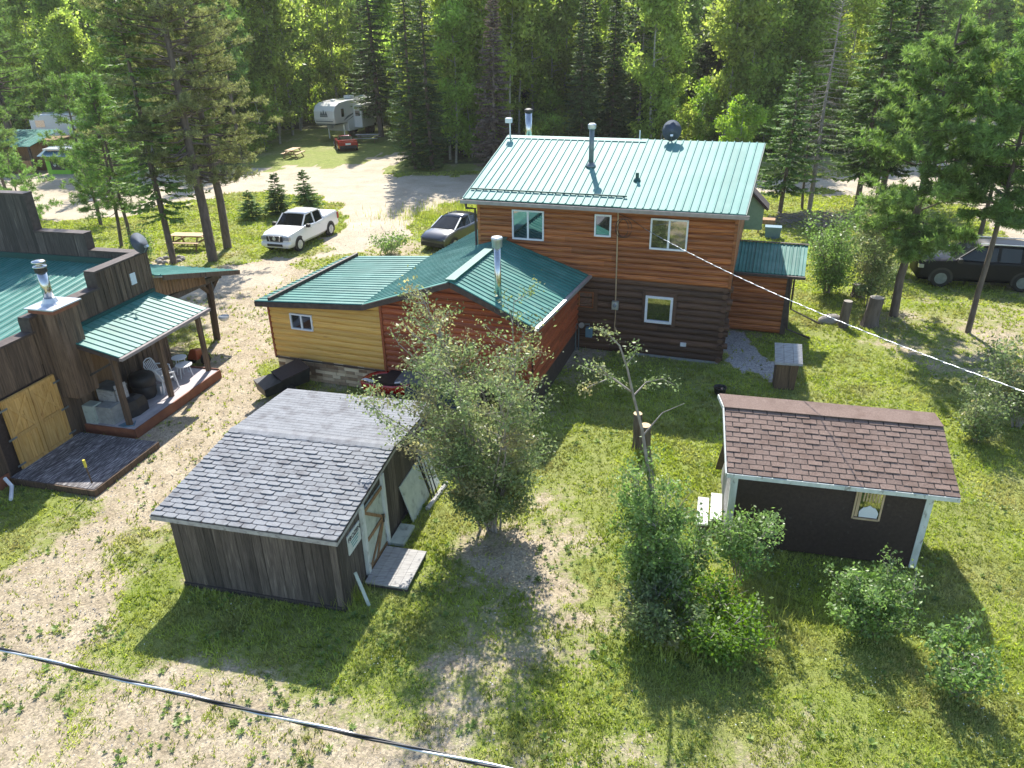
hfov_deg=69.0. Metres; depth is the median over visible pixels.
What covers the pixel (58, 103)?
broadleaf sapling
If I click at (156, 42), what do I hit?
aspen tree
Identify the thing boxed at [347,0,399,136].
spruce tree
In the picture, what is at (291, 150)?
picnic table
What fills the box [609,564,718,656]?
shrub
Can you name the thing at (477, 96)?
aspen tree
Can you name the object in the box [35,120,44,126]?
window
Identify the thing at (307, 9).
aspen tree
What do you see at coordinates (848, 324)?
overhead cable
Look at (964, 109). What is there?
broadleaf sapling
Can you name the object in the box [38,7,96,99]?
aspen tree
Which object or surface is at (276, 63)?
aspen tree
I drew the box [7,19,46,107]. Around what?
aspen tree
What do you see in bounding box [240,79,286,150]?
broadleaf sapling
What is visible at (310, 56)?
aspen tree
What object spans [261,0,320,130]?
aspen tree
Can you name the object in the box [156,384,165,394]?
plastic bin
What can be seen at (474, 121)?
broadleaf sapling
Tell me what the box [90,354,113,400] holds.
side door
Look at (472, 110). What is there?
aspen tree
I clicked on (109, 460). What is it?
loading deck
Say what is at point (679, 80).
aspen tree
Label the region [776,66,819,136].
spruce tree
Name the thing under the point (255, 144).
broadleaf sapling
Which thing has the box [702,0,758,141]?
aspen tree
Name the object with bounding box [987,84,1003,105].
broadleaf sapling
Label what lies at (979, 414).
shrub
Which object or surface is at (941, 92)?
broadleaf sapling
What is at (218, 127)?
broadleaf sapling
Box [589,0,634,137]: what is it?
spruce tree
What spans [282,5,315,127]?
aspen tree
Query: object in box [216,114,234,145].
broadleaf sapling
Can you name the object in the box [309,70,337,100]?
broadleaf sapling
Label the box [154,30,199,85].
aspen tree
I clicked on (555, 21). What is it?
aspen tree
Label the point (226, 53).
aspen tree
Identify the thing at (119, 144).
broadleaf sapling
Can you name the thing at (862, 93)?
spruce tree
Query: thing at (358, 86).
broadleaf sapling
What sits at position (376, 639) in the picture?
pebbles
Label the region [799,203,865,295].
shrub
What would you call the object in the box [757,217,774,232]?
planter box
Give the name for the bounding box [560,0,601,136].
spruce tree
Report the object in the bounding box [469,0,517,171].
dead spruce
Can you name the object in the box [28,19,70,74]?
aspen tree
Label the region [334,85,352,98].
broadleaf sapling
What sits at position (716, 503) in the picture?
white plank bench
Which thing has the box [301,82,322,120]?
broadleaf sapling
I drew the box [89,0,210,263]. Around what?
conifer tree
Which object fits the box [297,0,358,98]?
aspen tree
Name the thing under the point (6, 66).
aspen tree
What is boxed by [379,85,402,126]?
broadleaf sapling
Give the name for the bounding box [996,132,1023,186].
pine tree
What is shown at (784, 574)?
clover flowers
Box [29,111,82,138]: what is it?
camper
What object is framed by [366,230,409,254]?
shrub
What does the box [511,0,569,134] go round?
aspen tree
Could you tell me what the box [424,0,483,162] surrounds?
aspen tree
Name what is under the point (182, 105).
pine tree
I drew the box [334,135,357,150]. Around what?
pickup truck
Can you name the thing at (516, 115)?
broadleaf sapling
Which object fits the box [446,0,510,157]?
aspen tree
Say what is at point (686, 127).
broadleaf sapling
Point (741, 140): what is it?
broadleaf sapling
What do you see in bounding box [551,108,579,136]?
broadleaf sapling
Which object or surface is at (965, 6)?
aspen tree
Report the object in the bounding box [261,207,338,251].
pickup truck
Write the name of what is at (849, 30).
aspen tree
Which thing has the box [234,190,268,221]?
young spruce
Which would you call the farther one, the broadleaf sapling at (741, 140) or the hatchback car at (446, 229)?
the broadleaf sapling at (741, 140)
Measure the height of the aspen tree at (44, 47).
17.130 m
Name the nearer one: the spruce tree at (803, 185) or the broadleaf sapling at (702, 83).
the spruce tree at (803, 185)
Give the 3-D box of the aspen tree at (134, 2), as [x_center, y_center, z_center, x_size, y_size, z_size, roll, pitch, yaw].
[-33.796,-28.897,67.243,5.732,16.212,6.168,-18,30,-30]
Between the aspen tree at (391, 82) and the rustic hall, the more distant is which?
the aspen tree at (391, 82)
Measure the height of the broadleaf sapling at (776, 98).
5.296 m
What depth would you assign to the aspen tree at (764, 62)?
63.68 m
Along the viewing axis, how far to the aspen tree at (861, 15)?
65.50 m
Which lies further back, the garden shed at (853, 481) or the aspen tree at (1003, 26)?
the aspen tree at (1003, 26)
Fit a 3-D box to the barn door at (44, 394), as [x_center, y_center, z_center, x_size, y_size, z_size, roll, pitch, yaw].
[-13.038,0.802,21.178,0.083,2.060,1.040,5,27,13]
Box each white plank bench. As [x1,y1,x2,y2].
[696,497,708,534]
[710,493,721,529]
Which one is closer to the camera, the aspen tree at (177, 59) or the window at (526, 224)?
the window at (526, 224)
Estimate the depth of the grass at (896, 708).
15.91 m
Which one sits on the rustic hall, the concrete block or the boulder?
the concrete block
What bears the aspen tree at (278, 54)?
on the ground at (352, 180)
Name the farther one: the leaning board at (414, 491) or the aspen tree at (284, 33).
the aspen tree at (284, 33)
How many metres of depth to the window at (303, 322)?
24.57 m
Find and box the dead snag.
[795,0,854,211]
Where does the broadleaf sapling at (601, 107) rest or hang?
on the ground at (352, 180)
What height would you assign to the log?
0.130 m
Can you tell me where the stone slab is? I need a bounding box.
[390,523,414,546]
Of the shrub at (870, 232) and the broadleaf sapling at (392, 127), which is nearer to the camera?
the shrub at (870, 232)
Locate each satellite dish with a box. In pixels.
[130,233,148,253]
[662,120,680,140]
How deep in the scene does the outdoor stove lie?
22.38 m
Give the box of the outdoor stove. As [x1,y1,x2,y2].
[95,380,128,424]
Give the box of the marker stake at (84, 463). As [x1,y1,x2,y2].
[82,459,92,482]
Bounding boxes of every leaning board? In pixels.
[399,461,429,521]
[417,451,439,493]
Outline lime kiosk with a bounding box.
[37,146,75,173]
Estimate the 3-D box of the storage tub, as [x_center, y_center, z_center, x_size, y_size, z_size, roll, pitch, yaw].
[14.342,-8.367,40.999,0.870,0.620,0.580,8,27,17]
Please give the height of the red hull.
1.010 m
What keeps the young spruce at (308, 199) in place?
on the ground at (352, 180)
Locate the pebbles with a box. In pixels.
[0,219,1023,767]
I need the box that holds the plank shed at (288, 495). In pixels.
[149,388,429,611]
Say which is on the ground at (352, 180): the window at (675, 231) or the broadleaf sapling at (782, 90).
the broadleaf sapling at (782, 90)
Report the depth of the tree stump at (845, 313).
28.90 m
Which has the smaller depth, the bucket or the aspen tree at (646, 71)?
the bucket
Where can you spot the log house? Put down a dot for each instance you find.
(566, 220)
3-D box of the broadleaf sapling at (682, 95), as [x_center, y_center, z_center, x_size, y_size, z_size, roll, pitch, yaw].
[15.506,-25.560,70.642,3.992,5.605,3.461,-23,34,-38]
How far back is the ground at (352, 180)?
15.93 m
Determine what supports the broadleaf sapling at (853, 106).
on the ground at (352, 180)
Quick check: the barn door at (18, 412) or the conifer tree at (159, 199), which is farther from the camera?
the conifer tree at (159, 199)
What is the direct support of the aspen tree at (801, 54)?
on the ground at (352, 180)
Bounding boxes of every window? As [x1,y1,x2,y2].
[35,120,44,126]
[289,313,313,331]
[512,209,543,240]
[594,214,611,236]
[644,295,672,324]
[649,218,688,251]
[851,492,885,521]
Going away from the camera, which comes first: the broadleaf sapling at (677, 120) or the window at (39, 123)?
the broadleaf sapling at (677, 120)
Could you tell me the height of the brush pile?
1.480 m
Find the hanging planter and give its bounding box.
[211,282,228,320]
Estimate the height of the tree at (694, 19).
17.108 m
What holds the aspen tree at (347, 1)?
on the ground at (352, 180)
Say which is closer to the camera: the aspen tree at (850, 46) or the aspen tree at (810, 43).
the aspen tree at (810, 43)
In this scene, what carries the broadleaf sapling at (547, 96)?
on the ground at (352, 180)
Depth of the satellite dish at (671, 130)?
27.77 m
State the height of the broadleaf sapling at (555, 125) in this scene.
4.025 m
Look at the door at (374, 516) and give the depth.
16.59 m
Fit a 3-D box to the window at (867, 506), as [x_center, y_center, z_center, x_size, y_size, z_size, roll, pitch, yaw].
[7.654,2.591,16.004,0.561,0.780,0.170,-1,26,0]
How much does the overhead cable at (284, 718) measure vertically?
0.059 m
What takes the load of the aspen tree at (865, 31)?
on the ground at (352, 180)
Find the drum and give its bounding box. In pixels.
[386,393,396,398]
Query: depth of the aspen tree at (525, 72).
62.10 m
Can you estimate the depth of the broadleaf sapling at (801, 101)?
68.15 m
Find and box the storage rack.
[377,370,496,416]
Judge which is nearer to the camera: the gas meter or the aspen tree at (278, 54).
the gas meter
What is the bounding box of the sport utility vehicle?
[909,236,1023,291]
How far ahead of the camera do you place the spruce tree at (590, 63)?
66.56 m
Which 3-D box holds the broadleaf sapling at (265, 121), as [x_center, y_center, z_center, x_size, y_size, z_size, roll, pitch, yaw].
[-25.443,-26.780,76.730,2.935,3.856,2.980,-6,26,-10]
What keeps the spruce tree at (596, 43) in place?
on the ground at (352, 180)
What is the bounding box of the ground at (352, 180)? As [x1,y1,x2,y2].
[0,86,1023,767]
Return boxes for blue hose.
[118,421,135,426]
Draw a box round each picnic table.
[165,232,203,250]
[281,147,304,158]
[354,134,380,142]
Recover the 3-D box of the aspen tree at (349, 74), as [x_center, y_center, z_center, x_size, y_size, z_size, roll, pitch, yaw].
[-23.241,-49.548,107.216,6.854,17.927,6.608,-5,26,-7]
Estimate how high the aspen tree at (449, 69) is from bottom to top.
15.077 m
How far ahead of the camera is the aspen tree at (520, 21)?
59.28 m
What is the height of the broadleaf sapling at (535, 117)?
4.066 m
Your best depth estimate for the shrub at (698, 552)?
15.26 m
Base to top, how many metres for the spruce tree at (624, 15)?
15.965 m
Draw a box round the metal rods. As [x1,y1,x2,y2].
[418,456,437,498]
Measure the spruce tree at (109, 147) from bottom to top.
8.004 m
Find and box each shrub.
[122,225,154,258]
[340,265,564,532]
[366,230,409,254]
[606,435,710,603]
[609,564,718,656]
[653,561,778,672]
[659,506,724,600]
[706,504,785,583]
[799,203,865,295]
[819,542,932,643]
[845,231,907,306]
[846,187,939,260]
[910,608,1012,712]
[948,369,1023,447]
[967,334,1023,428]
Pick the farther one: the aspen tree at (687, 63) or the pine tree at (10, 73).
the aspen tree at (687, 63)
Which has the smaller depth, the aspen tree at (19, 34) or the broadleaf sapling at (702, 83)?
the broadleaf sapling at (702, 83)
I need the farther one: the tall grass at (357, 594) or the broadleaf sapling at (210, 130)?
the broadleaf sapling at (210, 130)
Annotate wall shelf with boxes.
[578,291,593,307]
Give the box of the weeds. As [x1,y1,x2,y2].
[0,284,1023,767]
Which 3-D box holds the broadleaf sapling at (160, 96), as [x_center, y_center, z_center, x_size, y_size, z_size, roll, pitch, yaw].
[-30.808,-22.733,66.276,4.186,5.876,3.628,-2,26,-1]
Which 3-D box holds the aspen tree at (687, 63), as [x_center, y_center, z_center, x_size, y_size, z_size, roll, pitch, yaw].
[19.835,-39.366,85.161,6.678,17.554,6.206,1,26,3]
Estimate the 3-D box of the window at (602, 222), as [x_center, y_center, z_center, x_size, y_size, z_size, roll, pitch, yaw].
[3.093,-5.397,25.411,0.581,0.760,0.207,2,26,6]
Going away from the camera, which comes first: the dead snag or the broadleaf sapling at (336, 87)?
the dead snag
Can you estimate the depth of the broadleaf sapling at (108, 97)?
72.64 m
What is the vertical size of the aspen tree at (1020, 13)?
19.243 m
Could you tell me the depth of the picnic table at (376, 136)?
76.14 m
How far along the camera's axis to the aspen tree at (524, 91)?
67.71 m
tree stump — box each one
[632,411,641,449]
[638,422,651,459]
[837,300,852,327]
[850,283,863,298]
[860,295,884,327]
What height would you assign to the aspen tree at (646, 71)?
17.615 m
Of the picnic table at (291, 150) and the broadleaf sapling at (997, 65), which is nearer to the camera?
the picnic table at (291, 150)
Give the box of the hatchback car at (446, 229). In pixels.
[420,211,477,247]
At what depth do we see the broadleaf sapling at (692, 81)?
72.24 m
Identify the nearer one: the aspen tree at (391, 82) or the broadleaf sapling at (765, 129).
the broadleaf sapling at (765, 129)
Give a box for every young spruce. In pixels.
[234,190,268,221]
[259,173,291,215]
[290,169,325,208]
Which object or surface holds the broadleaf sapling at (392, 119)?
on the ground at (352, 180)
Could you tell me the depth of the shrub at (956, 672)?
13.05 m
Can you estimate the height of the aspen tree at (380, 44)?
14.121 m
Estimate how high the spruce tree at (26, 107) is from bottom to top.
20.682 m
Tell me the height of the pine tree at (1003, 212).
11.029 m
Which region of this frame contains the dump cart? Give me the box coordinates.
[254,358,309,396]
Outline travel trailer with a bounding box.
[314,95,382,137]
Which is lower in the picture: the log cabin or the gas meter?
the gas meter
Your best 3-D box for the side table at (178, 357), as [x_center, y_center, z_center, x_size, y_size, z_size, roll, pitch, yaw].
[-11.331,-0.659,25.498,0.500,0.586,0.500,-1,26,0]
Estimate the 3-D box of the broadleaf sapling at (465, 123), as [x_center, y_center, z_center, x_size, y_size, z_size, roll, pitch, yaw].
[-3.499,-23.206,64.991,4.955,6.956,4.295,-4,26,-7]
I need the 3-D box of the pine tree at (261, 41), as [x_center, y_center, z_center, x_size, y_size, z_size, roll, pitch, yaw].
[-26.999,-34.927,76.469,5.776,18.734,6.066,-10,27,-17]
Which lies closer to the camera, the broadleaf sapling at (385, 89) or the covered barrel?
the covered barrel
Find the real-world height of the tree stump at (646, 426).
1.010 m
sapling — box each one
[9,94,33,128]
[28,93,44,107]
[31,98,47,111]
[43,72,81,111]
[75,79,114,146]
[102,85,120,141]
[113,121,136,149]
[149,95,190,153]
[191,98,222,161]
[212,110,226,143]
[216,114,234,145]
[231,110,266,154]
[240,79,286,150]
[251,108,277,141]
[301,68,334,124]
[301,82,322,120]
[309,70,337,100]
[325,69,352,98]
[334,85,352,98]
[353,77,370,95]
[371,89,389,122]
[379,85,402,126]
[383,102,409,143]
[384,97,406,134]
[454,80,485,157]
[469,83,517,152]
[491,96,523,136]
[503,122,523,134]
[520,110,551,134]
[523,119,545,135]
[533,113,567,135]
[538,86,568,135]
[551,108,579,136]
[574,323,684,503]
[593,101,609,133]
[657,87,686,139]
[664,114,690,139]
[678,102,713,140]
[679,69,703,134]
[679,84,721,140]
[680,73,725,140]
[680,97,709,139]
[696,96,726,139]
[703,69,729,139]
[733,103,755,141]
[750,106,781,150]
[761,92,803,153]
[767,79,807,147]
[786,90,818,143]
[793,104,836,150]
[808,77,839,143]
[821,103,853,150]
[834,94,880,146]
[837,92,874,139]
[933,84,959,109]
[958,84,976,120]
[979,59,1008,100]
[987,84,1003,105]
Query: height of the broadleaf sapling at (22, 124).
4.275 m
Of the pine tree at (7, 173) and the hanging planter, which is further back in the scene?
the pine tree at (7, 173)
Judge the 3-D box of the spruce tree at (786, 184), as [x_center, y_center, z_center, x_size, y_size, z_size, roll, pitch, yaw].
[16.390,-14.316,43.662,5.037,8.916,4.839,-1,26,0]
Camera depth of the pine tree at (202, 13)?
37.41 m
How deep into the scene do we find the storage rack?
23.16 m
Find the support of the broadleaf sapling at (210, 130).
on the ground at (352, 180)
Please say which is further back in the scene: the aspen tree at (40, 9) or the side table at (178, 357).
the aspen tree at (40, 9)
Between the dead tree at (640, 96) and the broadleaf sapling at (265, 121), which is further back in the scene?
the broadleaf sapling at (265, 121)
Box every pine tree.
[0,0,48,130]
[0,105,18,189]
[0,147,62,220]
[37,71,123,224]
[59,82,146,246]
[65,70,158,242]
[73,0,261,261]
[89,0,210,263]
[116,0,282,248]
[187,0,250,159]
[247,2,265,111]
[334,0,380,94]
[597,2,631,76]
[619,0,656,42]
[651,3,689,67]
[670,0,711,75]
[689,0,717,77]
[843,12,1023,316]
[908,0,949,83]
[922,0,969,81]
[926,17,1023,333]
[963,0,1005,59]
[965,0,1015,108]
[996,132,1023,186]
[1004,0,1023,53]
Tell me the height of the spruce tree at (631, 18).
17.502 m
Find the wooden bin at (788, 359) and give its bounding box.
[772,343,802,389]
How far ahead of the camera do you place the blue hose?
22.23 m
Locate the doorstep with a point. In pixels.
(395, 568)
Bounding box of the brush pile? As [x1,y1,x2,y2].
[768,206,852,230]
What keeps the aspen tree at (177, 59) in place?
on the ground at (352, 180)
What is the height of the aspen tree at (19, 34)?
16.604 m
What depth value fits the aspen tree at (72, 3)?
81.62 m
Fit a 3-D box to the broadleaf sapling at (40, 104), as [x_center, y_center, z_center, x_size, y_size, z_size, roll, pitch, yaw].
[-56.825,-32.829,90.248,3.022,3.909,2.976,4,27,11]
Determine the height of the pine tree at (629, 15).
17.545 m
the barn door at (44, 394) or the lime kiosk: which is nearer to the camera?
the barn door at (44, 394)
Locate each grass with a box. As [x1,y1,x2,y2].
[0,164,1023,767]
[319,194,818,679]
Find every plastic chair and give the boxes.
[143,357,175,388]
[147,368,179,394]
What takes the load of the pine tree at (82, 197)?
on the ground at (352, 180)
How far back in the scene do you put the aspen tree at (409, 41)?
69.10 m
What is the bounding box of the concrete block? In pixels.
[82,400,100,423]
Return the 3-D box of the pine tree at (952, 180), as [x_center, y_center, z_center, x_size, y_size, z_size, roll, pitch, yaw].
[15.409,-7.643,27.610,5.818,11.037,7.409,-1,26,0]
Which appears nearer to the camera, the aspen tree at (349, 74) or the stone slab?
the stone slab
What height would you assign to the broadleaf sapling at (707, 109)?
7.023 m
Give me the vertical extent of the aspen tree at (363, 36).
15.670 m
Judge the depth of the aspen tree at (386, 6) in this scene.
76.32 m
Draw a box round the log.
[425,481,447,509]
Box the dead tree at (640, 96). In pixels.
[630,21,653,138]
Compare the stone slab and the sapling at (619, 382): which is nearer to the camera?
the sapling at (619, 382)
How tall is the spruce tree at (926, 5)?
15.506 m
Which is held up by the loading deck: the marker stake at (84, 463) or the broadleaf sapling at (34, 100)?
the marker stake at (84, 463)
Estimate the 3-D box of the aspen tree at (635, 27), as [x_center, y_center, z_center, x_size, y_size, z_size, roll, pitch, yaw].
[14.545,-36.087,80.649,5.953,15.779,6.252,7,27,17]
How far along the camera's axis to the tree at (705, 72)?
74.11 m
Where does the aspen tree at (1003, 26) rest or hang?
on the ground at (352, 180)
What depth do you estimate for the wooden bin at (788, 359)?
24.09 m
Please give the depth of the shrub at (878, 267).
30.28 m
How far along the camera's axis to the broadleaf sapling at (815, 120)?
65.00 m
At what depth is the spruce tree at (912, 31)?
69.57 m
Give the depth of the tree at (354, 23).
88.38 m
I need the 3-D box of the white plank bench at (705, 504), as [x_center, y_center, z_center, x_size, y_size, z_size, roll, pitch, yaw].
[4.552,3.183,17.861,0.260,0.470,0.991,6,27,14]
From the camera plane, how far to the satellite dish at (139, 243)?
23.79 m
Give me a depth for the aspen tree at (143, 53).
67.00 m
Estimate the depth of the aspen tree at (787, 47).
65.33 m
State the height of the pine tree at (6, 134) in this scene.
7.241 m
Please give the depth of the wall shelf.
26.78 m
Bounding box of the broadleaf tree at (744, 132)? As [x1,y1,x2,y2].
[713,91,775,141]
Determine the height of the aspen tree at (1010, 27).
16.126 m
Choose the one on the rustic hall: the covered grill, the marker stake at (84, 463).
the covered grill
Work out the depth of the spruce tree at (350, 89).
114.74 m
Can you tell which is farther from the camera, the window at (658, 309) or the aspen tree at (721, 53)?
the aspen tree at (721, 53)
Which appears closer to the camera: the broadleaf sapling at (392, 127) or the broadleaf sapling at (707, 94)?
the broadleaf sapling at (707, 94)
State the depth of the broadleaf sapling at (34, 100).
93.60 m
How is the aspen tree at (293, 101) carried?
on the ground at (352, 180)
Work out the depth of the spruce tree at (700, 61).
76.54 m
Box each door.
[0,388,48,468]
[26,374,75,451]
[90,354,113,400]
[364,485,387,568]
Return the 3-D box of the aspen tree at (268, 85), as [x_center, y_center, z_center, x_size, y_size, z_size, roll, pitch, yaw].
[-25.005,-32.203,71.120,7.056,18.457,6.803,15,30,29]
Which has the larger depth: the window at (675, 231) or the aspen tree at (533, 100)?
the aspen tree at (533, 100)
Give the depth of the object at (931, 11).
71.31 m
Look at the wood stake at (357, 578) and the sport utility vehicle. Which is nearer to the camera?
the wood stake at (357, 578)
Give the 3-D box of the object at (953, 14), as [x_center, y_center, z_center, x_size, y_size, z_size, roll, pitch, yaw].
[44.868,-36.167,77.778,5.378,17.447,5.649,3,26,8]
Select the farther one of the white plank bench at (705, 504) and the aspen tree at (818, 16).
the aspen tree at (818, 16)
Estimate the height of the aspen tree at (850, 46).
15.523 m
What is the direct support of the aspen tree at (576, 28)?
on the ground at (352, 180)
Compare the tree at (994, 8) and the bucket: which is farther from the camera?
the tree at (994, 8)
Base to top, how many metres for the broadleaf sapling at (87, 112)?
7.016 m
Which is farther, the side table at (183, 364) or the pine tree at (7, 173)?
the pine tree at (7, 173)
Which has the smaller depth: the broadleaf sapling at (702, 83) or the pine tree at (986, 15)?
the broadleaf sapling at (702, 83)
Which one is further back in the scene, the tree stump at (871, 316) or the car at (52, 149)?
the car at (52, 149)
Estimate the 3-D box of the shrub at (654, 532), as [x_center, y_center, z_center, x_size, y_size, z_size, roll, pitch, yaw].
[2.867,2.938,14.964,2.041,3.537,2.138,-1,26,0]
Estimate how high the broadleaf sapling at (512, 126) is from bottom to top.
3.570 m
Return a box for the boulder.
[817,314,839,324]
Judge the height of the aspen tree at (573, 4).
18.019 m
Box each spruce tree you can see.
[1,74,36,112]
[74,80,124,189]
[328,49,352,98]
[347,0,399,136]
[384,0,443,168]
[401,0,456,170]
[432,54,475,150]
[511,85,536,134]
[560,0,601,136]
[562,0,604,136]
[586,0,605,123]
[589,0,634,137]
[601,5,629,131]
[607,0,648,131]
[617,2,659,138]
[684,2,708,101]
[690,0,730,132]
[756,57,829,212]
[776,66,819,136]
[791,88,826,208]
[809,0,923,207]
[843,0,948,184]
[852,26,882,70]
[873,0,916,133]
[875,62,906,198]
[889,4,921,103]
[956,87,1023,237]
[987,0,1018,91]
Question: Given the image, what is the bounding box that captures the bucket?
[713,384,726,395]
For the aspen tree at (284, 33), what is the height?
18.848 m
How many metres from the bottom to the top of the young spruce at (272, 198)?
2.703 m
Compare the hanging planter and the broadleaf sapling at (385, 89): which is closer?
the hanging planter
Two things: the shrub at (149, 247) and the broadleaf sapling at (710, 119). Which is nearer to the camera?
the shrub at (149, 247)
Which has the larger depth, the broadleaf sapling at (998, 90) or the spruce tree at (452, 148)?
the broadleaf sapling at (998, 90)
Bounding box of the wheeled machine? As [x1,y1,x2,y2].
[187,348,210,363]
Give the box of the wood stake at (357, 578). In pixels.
[353,572,370,605]
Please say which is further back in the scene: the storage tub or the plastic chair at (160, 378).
the storage tub
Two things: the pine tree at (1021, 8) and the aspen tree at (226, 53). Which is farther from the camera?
the pine tree at (1021, 8)
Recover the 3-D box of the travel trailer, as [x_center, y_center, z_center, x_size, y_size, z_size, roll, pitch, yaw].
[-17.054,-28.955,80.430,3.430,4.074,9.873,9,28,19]
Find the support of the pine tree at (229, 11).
on the ground at (352, 180)
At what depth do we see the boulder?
29.45 m
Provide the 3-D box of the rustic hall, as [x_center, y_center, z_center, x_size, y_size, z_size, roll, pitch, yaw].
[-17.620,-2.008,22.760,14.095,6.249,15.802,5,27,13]
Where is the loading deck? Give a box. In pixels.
[9,432,159,496]
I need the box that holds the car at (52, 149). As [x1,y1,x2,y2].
[42,144,95,172]
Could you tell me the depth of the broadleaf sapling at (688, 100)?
70.13 m
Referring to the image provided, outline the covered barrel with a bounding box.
[128,370,156,399]
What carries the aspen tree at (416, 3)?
on the ground at (352, 180)
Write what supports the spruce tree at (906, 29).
on the ground at (352, 180)
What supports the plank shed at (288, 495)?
on the ground at (352, 180)
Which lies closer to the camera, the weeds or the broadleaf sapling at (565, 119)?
the weeds
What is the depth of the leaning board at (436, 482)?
19.33 m
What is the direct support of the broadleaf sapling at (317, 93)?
on the ground at (352, 180)
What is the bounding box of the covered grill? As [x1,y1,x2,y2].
[127,393,148,417]
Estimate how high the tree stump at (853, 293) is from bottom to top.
0.580 m
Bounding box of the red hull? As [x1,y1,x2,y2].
[360,371,409,397]
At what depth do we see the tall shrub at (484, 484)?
16.24 m
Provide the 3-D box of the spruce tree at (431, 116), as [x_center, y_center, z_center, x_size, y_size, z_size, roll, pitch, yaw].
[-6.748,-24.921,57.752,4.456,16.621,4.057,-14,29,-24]
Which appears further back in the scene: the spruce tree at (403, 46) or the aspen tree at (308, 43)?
the aspen tree at (308, 43)
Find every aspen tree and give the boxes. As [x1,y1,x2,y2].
[0,0,61,102]
[0,4,45,111]
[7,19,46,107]
[22,0,73,99]
[24,0,86,138]
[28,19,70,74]
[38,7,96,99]
[64,0,96,73]
[72,0,138,155]
[98,0,157,152]
[124,13,174,150]
[129,0,189,97]
[141,1,210,141]
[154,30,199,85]
[186,1,258,113]
[187,0,257,136]
[228,0,285,135]
[240,0,305,143]
[251,7,296,130]
[252,0,314,135]
[260,23,299,128]
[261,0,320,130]
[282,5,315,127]
[288,0,320,109]
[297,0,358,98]
[298,0,316,119]
[310,2,324,73]
[322,0,355,83]
[345,36,356,90]
[348,1,370,89]
[354,0,382,80]
[364,0,409,97]
[371,1,402,85]
[373,20,402,84]
[389,0,441,121]
[392,1,436,101]
[416,0,474,159]
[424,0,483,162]
[429,2,481,154]
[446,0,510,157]
[471,0,554,117]
[472,10,495,151]
[501,0,560,134]
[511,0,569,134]
[513,28,548,106]
[533,0,575,135]
[536,7,586,87]
[541,0,602,135]
[572,0,633,93]
[612,0,694,139]
[625,0,654,86]
[632,0,697,139]
[673,0,708,78]
[695,0,778,134]
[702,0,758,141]
[716,0,800,106]
[757,0,814,136]
[758,0,811,122]
[790,4,833,133]
[791,0,856,146]
[813,0,891,125]
[814,6,855,69]
[836,10,861,84]
[842,0,912,120]
[932,0,979,92]
[975,0,1014,78]
[986,1,1020,58]
[1004,0,1023,51]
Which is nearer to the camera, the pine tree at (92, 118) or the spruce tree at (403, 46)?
the pine tree at (92, 118)
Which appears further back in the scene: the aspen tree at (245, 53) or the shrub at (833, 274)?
the aspen tree at (245, 53)
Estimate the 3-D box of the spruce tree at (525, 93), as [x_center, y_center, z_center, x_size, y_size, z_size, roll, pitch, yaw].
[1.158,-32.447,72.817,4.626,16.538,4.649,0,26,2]
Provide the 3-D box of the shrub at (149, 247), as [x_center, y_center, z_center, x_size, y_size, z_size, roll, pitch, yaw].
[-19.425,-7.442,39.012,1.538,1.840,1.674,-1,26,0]
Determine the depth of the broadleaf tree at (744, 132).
55.90 m
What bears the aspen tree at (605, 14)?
on the ground at (352, 180)
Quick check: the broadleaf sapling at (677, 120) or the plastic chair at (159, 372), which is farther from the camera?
the broadleaf sapling at (677, 120)
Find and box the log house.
[254,108,820,410]
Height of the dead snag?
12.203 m
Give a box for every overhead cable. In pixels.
[0,647,510,767]
[644,228,1023,391]
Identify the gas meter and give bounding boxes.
[575,322,592,350]
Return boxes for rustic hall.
[0,190,239,500]
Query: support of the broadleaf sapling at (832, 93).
on the ground at (352, 180)
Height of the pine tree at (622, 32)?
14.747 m
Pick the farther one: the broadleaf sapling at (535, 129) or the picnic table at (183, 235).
the broadleaf sapling at (535, 129)
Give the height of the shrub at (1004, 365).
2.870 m
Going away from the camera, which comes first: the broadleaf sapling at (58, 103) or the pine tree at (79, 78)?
the pine tree at (79, 78)
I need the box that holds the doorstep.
[365,546,426,591]
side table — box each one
[171,354,188,374]
[175,361,193,378]
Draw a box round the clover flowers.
[0,356,1023,765]
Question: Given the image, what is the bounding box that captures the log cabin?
[0,129,73,173]
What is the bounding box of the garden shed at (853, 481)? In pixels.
[715,393,960,567]
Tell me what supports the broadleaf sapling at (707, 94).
on the ground at (352, 180)
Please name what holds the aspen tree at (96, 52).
on the ground at (352, 180)
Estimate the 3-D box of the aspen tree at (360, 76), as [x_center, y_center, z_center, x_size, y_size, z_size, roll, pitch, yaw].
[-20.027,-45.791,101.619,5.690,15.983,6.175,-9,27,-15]
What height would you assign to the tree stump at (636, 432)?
1.150 m
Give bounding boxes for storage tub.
[765,224,781,238]
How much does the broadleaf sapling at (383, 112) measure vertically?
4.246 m
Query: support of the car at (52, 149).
on the ground at (352, 180)

